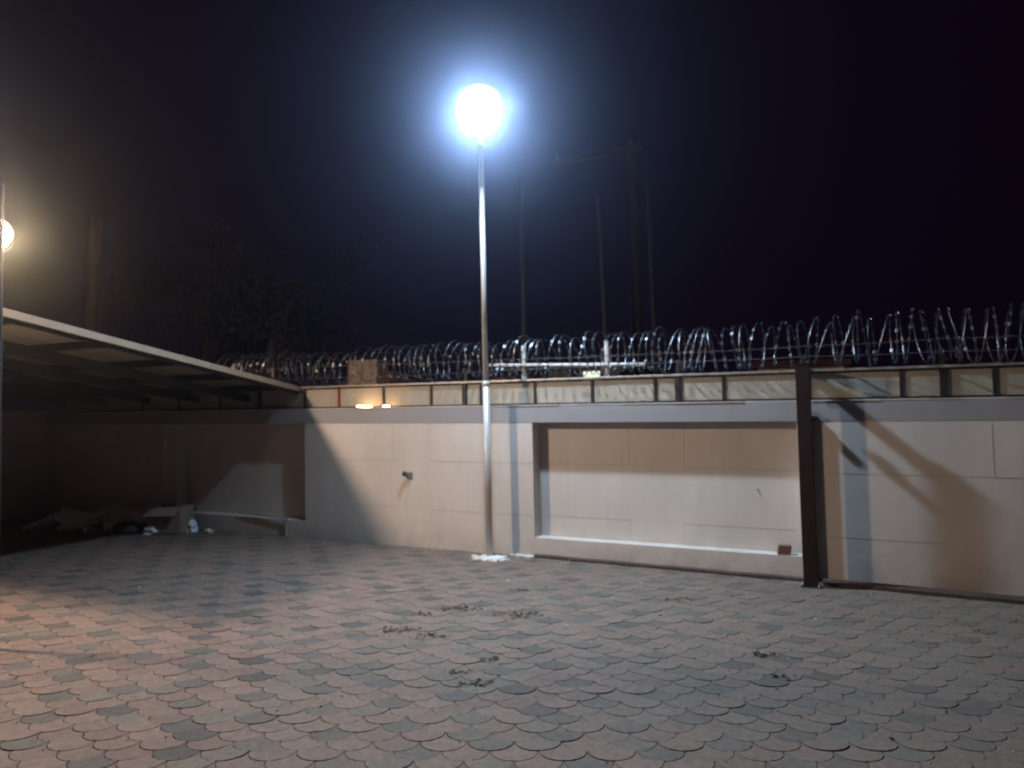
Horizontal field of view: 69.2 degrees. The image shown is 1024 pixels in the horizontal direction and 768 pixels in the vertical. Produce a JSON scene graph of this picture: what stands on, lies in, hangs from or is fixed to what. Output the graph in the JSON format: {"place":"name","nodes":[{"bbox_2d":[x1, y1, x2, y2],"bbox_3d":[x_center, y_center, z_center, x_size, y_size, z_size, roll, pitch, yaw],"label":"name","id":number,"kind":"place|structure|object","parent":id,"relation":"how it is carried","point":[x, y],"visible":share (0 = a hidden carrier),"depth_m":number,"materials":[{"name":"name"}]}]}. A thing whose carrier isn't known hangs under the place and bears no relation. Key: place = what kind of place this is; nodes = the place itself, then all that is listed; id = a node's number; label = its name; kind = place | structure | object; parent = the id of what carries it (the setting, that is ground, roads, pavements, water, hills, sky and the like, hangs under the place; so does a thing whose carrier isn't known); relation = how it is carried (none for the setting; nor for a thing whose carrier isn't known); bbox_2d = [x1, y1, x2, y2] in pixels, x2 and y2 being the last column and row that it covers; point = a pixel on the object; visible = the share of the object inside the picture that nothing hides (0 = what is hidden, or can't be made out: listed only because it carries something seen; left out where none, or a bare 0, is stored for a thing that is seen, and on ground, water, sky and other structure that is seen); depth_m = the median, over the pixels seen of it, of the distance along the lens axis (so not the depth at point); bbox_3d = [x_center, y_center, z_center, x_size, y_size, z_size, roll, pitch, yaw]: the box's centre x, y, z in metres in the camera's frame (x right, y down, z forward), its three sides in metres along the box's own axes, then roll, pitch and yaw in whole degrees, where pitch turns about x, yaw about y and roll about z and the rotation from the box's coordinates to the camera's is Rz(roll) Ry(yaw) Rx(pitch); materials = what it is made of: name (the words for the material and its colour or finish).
{"place":"outdoors","nodes":[
{"label":"outdoors","id":0,"kind":"place"},
{"bbox_2d":[0,516,907,766],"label":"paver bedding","id":1,"kind":"object","parent":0,"point":[318,618],"depth_m":9.40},
{"bbox_2d":[0,517,1023,767],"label":"pavement","id":2,"kind":"structure","parent":0,"point":[100,621],"depth_m":4.80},
{"bbox_2d":[0,182,13,513],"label":"street lamp","id":3,"kind":"object","parent":2,"relation":"on","point":[6,236],"visible":1,"depth_m":5.33,"materials":[{"name":"metal"}]},
{"bbox_2d":[22,514,60,531],"bbox_3d":[-6.801,2.053,10.775,0.525,0.350,0.229,-1,-3,0],"label":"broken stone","id":4,"kind":"object","parent":2,"relation":"on","point":[47,523],"visible":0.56,"depth_m":10.71,"materials":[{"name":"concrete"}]},
{"bbox_2d":[55,523,77,531],"bbox_3d":[-6.407,2.053,10.735,0.287,0.142,0.274,-3,-3,27],"label":"rubble","id":5,"kind":"object","parent":2,"relation":"on","point":[64,527],"visible":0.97,"depth_m":10.67,"materials":[{"name":"stone"}]},
{"bbox_2d":[54,507,92,529],"bbox_3d":[-6.385,1.966,10.835,0.467,0.330,0.311,-1,-3,-2],"label":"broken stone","id":6,"kind":"object","parent":2,"relation":"on","point":[80,520],"visible":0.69,"depth_m":10.80,"materials":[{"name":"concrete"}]},
{"bbox_2d":[87,513,101,525],"bbox_3d":[-6.105,1.969,10.917,0.380,0.250,0.092,-1,-3,0],"label":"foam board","id":7,"kind":"object","parent":6,"relation":"on","point":[93,521],"visible":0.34,"depth_m":10.88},
{"bbox_2d":[93,502,122,523],"bbox_3d":[-5.890,1.884,10.873,0.407,0.325,0.166,-1,-3,-4],"label":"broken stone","id":8,"kind":"object","parent":7,"relation":"on","point":[100,515],"visible":0.76,"depth_m":10.80,"materials":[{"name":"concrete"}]},
{"bbox_2d":[81,527,96,532],"bbox_3d":[-6.009,2.066,10.529,0.229,0.092,0.162,-3,-3,27],"label":"rubble","id":9,"kind":"object","parent":2,"relation":"on","point":[88,530],"visible":1,"depth_m":10.48,"materials":[{"name":"stone"}]},
{"bbox_2d":[102,520,121,532],"bbox_3d":[-5.698,2.032,10.613,0.324,0.161,0.294,-3,-3,27],"label":"rubble","id":10,"kind":"object","parent":2,"relation":"on","point":[108,527],"visible":0.57,"depth_m":10.53,"materials":[{"name":"stone"}]},
{"bbox_2d":[102,503,137,522],"bbox_3d":[-5.686,1.942,10.898,0.727,0.384,0.410,-3,-3,27],"label":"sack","id":11,"kind":"object","parent":2,"relation":"on","point":[125,512],"visible":0.49,"depth_m":10.73,"materials":[{"name":"brown fabric"}]},
{"bbox_2d":[112,522,145,533],"bbox_3d":[-5.394,2.036,10.534,0.503,0.130,0.504,-3,-3,27],"label":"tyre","id":12,"kind":"object","parent":2,"relation":"on","point":[126,528],"visible":0.86,"depth_m":10.34,"materials":[{"name":"rubber"}]},
{"bbox_2d":[129,509,145,527],"bbox_3d":[-5.311,1.966,10.691,0.350,0.320,0.220,-1,-3,-2],"label":"broken stone","id":13,"kind":"object","parent":2,"relation":"on","point":[136,517],"visible":0.46,"depth_m":10.64,"materials":[{"name":"stone"}]},
{"bbox_2d":[140,504,160,510],"bbox_3d":[-5.173,1.890,10.620,0.260,0.348,0.100,-1,-3,0],"label":"wood scrap","id":14,"kind":"object","parent":13,"relation":"on","point":[143,509],"visible":0.46,"depth_m":10.58,"materials":[{"name":"wood"}]},
{"bbox_2d":[141,526,157,534],"bbox_3d":[-5.026,2.034,10.313,0.258,0.117,0.191,-5,-5,54],"label":"rubble","id":15,"kind":"object","parent":2,"relation":"on","point":[152,530],"visible":1,"depth_m":10.28,"materials":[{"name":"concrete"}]},
{"bbox_2d":[2,307,300,405],"bbox_3d":[-5.854,0.769,9.233,6.399,2.609,4.900,-3,-3,27],"label":"carport canopy","id":16,"kind":"object","parent":2,"relation":"on","point":[44,360],"visible":0.85,"depth_m":8.77,"materials":[{"name":"metal"}]},
{"bbox_2d":[142,504,196,533],"bbox_3d":[-4.836,1.907,10.506,0.491,0.370,0.562,-2,-3,6],"label":"cardboard box","id":17,"kind":"object","parent":2,"relation":"on","point":[169,518],"visible":0.92,"depth_m":10.32,"materials":[{"name":"cardboard"}]},
{"bbox_2d":[185,519,197,532],"bbox_3d":[-4.558,2.011,10.540,0.221,0.195,0.166,-3,-3,27],"label":"plastic bag","id":18,"kind":"object","parent":2,"relation":"on","point":[192,525],"visible":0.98,"depth_m":10.48,"materials":[{"name":"white plastic"}]},
{"bbox_2d":[205,528,213,532],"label":"rubble","id":19,"kind":"object","parent":2,"relation":"on","point":[208,530],"visible":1,"depth_m":10.39,"materials":[{"name":"concrete"}]},
{"bbox_2d":[379,625,420,632],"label":"leaf litter","id":20,"kind":"object","parent":2,"relation":"on","point":[390,630],"visible":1,"depth_m":5.57,"materials":[{"name":"brown plant"}]},
{"bbox_2d":[412,611,432,615],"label":"leaf litter","id":21,"kind":"object","parent":2,"relation":"on","point":[419,612],"visible":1,"depth_m":6.00,"materials":[{"name":"plant"}]},
{"bbox_2d":[416,633,445,637],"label":"leaf litter","id":22,"kind":"object","parent":2,"relation":"on","point":[430,634],"visible":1,"depth_m":5.42,"materials":[{"name":"plant"}]},
{"bbox_2d":[436,603,482,611],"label":"leaf litter","id":23,"kind":"object","parent":2,"relation":"on","point":[458,607],"visible":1,"depth_m":6.17,"materials":[{"name":"brown plant"}]},
{"bbox_2d":[449,669,472,673],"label":"leaf litter","id":24,"kind":"object","parent":2,"relation":"on","point":[453,670],"visible":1,"depth_m":4.64,"materials":[{"name":"plant"}]},
{"bbox_2d":[459,678,493,686],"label":"leaf litter","id":25,"kind":"object","parent":2,"relation":"on","point":[478,680],"visible":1,"depth_m":4.44,"materials":[{"name":"plant"}]},
{"bbox_2d":[456,84,508,561],"bbox_3d":[-0.286,-0.533,8.085,0.501,5.079,1.196,-1,-3,0],"label":"street lamp","id":26,"kind":"object","parent":2,"relation":"on","point":[478,111],"visible":0.95,"depth_m":8.36,"materials":[{"name":"metal"}]},
{"bbox_2d":[480,656,498,660],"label":"leaf litter","id":27,"kind":"object","parent":2,"relation":"on","point":[489,659],"visible":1,"depth_m":4.88,"materials":[{"name":"plant"}]},
{"bbox_2d":[3,533,1017,767],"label":"grit","id":28,"kind":"object","parent":2,"relation":"on","point":[891,738],"visible":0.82,"depth_m":5.75,"materials":[{"name":"soil"}]},
{"bbox_2d":[493,610,543,617],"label":"leaf litter","id":29,"kind":"object","parent":2,"relation":"on","point":[521,613],"visible":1,"depth_m":5.96,"materials":[{"name":"plant"}]},
{"bbox_2d":[509,554,533,557],"bbox_3d":[0.118,1.967,8.486,0.335,0.048,0.064,-3,-3,27],"label":"mortar spill","id":30,"kind":"object","parent":2,"relation":"on","point":[524,555],"visible":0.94,"depth_m":8.46,"materials":[{"name":"concrete"}]},
{"bbox_2d":[534,554,802,581],"bbox_3d":[1.516,1.908,7.731,2.842,0.085,0.060,-3,-3,28],"label":"floor rail","id":31,"kind":"object","parent":2,"relation":"on","point":[703,570],"visible":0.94,"depth_m":7.62,"materials":[{"name":"metal"}]},
{"bbox_2d":[752,650,781,657],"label":"leaf litter","id":32,"kind":"object","parent":2,"relation":"on","point":[763,654],"visible":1,"depth_m":4.91,"materials":[{"name":"plant"}]},
{"bbox_2d":[768,674,795,677],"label":"leaf litter","id":33,"kind":"object","parent":2,"relation":"on","point":[775,675],"visible":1,"depth_m":4.50,"materials":[{"name":"brown plant"}]},
{"bbox_2d":[794,363,821,588],"bbox_3d":[2.817,0.855,7.053,0.170,2.085,0.465,-3,-3,27],"label":"steel post","id":34,"kind":"object","parent":2,"relation":"on","point":[806,479],"visible":0.93,"depth_m":6.87,"materials":[{"name":"brown metal"}]},
{"bbox_2d":[822,578,1023,604],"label":"floor rail","id":35,"kind":"object","parent":2,"relation":"on","point":[968,595],"visible":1,"depth_m":6.51,"materials":[{"name":"metal"}]},
{"bbox_2d":[0,0,1023,411],"label":"sky","id":36,"kind":"structure","parent":0,"point":[804,161],"materials":[{"name":"black"}]},
{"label":"ground","id":37,"kind":"structure","parent":0,"visible":0},
{"bbox_2d":[0,412,53,520],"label":"side wall","id":38,"kind":"structure","parent":37,"relation":"on","point":[23,464],"depth_m":12.29,"materials":[{"name":"beige paint"}]},
{"bbox_2d":[83,216,101,331],"bbox_3d":[-11.491,-0.816,20.115,0.954,7.404,0.381,-3,-3,27],"label":"utility pole","id":39,"kind":"object","parent":37,"relation":"on","point":[92,296],"visible":0.34,"depth_m":20.01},
{"bbox_2d":[102,239,297,376],"bbox_3d":[-8.800,-0.680,21.803,5.860,7.212,5.464,0,-3,-19],"label":"tree","id":40,"kind":"object","parent":37,"relation":"on","point":[245,345],"visible":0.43,"depth_m":21.59,"materials":[{"name":"green plant"}]},
{"bbox_2d":[170,211,384,383],"bbox_3d":[-5.739,-0.499,17.669,4.752,6.450,4.298,1,-4,-42],"label":"tree","id":41,"kind":"object","parent":37,"relation":"on","point":[245,287],"visible":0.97,"depth_m":16.89,"materials":[{"name":"green plant"}]},
{"bbox_2d":[337,359,420,406],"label":"house","id":42,"kind":"structure","parent":37,"relation":"on","point":[356,379],"depth_m":13.97,"materials":[{"name":"brick"}]},
{"bbox_2d":[488,361,554,405],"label":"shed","id":43,"kind":"structure","parent":37,"relation":"on","point":[538,375],"depth_m":20.89,"materials":[{"name":"grey metal"}]},
{"bbox_2d":[518,179,527,378],"bbox_3d":[0.235,-0.594,13.042,0.114,6.105,0.101,-3,-3,27],"label":"utility pole","id":44,"kind":"object","parent":37,"relation":"on","point":[523,283],"visible":0.43,"depth_m":13.09,"materials":[{"name":"concrete"}]},
{"bbox_2d":[45,397,1023,595],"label":"boundary wall","id":45,"kind":"structure","parent":37,"relation":"on","point":[924,492],"depth_m":8.20,"materials":[{"name":"beige paint"}]},
{"bbox_2d":[238,512,286,535],"bbox_3d":[-3.467,1.940,10.307,0.917,0.288,0.031,-3,-3,28],"label":"water pipe","id":46,"kind":"object","parent":45,"relation":"attached to","point":[270,516],"visible":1,"depth_m":10.20,"materials":[{"name":"grey metal"}]},
{"bbox_2d":[356,406,372,407],"bbox_3d":[-1.914,0.293,9.632,0.252,0.030,0.028,-3,-3,27],"label":"strip light","id":47,"kind":"object","parent":45,"relation":"attached to","point":[364,407],"visible":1,"depth_m":9.62,"materials":[{"name":"white plastic"}]},
{"bbox_2d":[402,471,411,478],"bbox_3d":[-1.303,1.130,9.232,0.116,0.098,0.080,0,-3,-23],"label":"wall spout","id":48,"kind":"object","parent":45,"relation":"attached to","point":[408,475],"depth_m":9.22,"materials":[{"name":"grey plastic"}]},
{"bbox_2d":[54,349,1023,412],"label":"panel fence","id":49,"kind":"object","parent":45,"relation":"on","point":[982,380],"visible":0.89,"depth_m":8.08,"materials":[{"name":"metal"}]},
{"bbox_2d":[217,302,1023,385],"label":"razor wire","id":50,"kind":"object","parent":49,"relation":"attached to","point":[1006,335],"visible":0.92,"depth_m":7.97,"materials":[{"name":"metal"}]},
{"bbox_2d":[243,335,1023,369],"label":"barbed wire","id":51,"kind":"object","parent":50,"relation":"attached to","point":[992,337],"visible":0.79,"depth_m":7.92,"materials":[{"name":"silver metal"}]},
{"bbox_2d":[273,349,1022,379],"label":"barbed wire","id":52,"kind":"object","parent":49,"relation":"attached to","point":[943,351],"visible":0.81,"depth_m":7.84,"materials":[{"name":"silver metal"}]},
{"bbox_2d":[777,544,791,554],"bbox_3d":[2.676,1.627,7.299,0.134,0.094,0.102,-2,-3,15],"label":"brick","id":53,"kind":"object","parent":45,"relation":"on","point":[783,549],"visible":1,"depth_m":7.25,"materials":[{"name":"brown brick"}]},
{"bbox_2d":[489,341,645,378],"bbox_3d":[0.620,0.744,8.759,2.048,2.469,0.155,-3,-3,27],"label":"pipe frame","id":54,"kind":"object","parent":37,"relation":"on","point":[606,352],"visible":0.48,"depth_m":8.77,"materials":[{"name":"white metal"}]},
{"bbox_2d":[550,136,645,375],"bbox_3d":[1.684,-1.034,13.997,1.826,7.058,0.309,-3,-3,27],"label":"utility pole","id":55,"kind":"object","parent":37,"relation":"on","point":[632,147],"visible":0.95,"depth_m":13.68,"materials":[{"name":"brown wood"}]},
{"bbox_2d":[541,362,659,402],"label":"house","id":56,"kind":"structure","parent":37,"relation":"on","point":[560,373],"depth_m":17.93,"materials":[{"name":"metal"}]},
{"bbox_2d":[571,369,582,377],"bbox_3d":[1.577,-0.155,17.936,0.301,0.387,0.029,-3,-3,27],"label":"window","id":57,"kind":"structure","parent":56,"relation":"in","point":[573,374],"depth_m":17.96,"materials":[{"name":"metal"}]},
{"bbox_2d":[581,369,601,380],"bbox_3d":[1.908,-0.156,17.768,0.512,0.386,0.029,-3,-3,27],"label":"window","id":58,"kind":"structure","parent":56,"relation":"in","point":[589,374],"depth_m":17.76,"materials":[{"name":"glass"}]},
{"bbox_2d":[596,194,607,340],"bbox_3d":[1.656,-0.451,12.877,0.264,5.783,0.090,-3,-3,27],"label":"utility pole","id":59,"kind":"object","parent":37,"relation":"on","point":[604,312],"visible":0.34,"depth_m":12.95,"materials":[{"name":"concrete"}]},
{"bbox_2d":[645,179,658,378],"bbox_3d":[2.902,-0.848,15.064,0.197,6.737,0.112,-3,-3,27],"label":"utility pole","id":60,"kind":"object","parent":37,"relation":"on","point":[652,293],"visible":0.59,"depth_m":15.11,"materials":[{"name":"concrete"}]}
]}

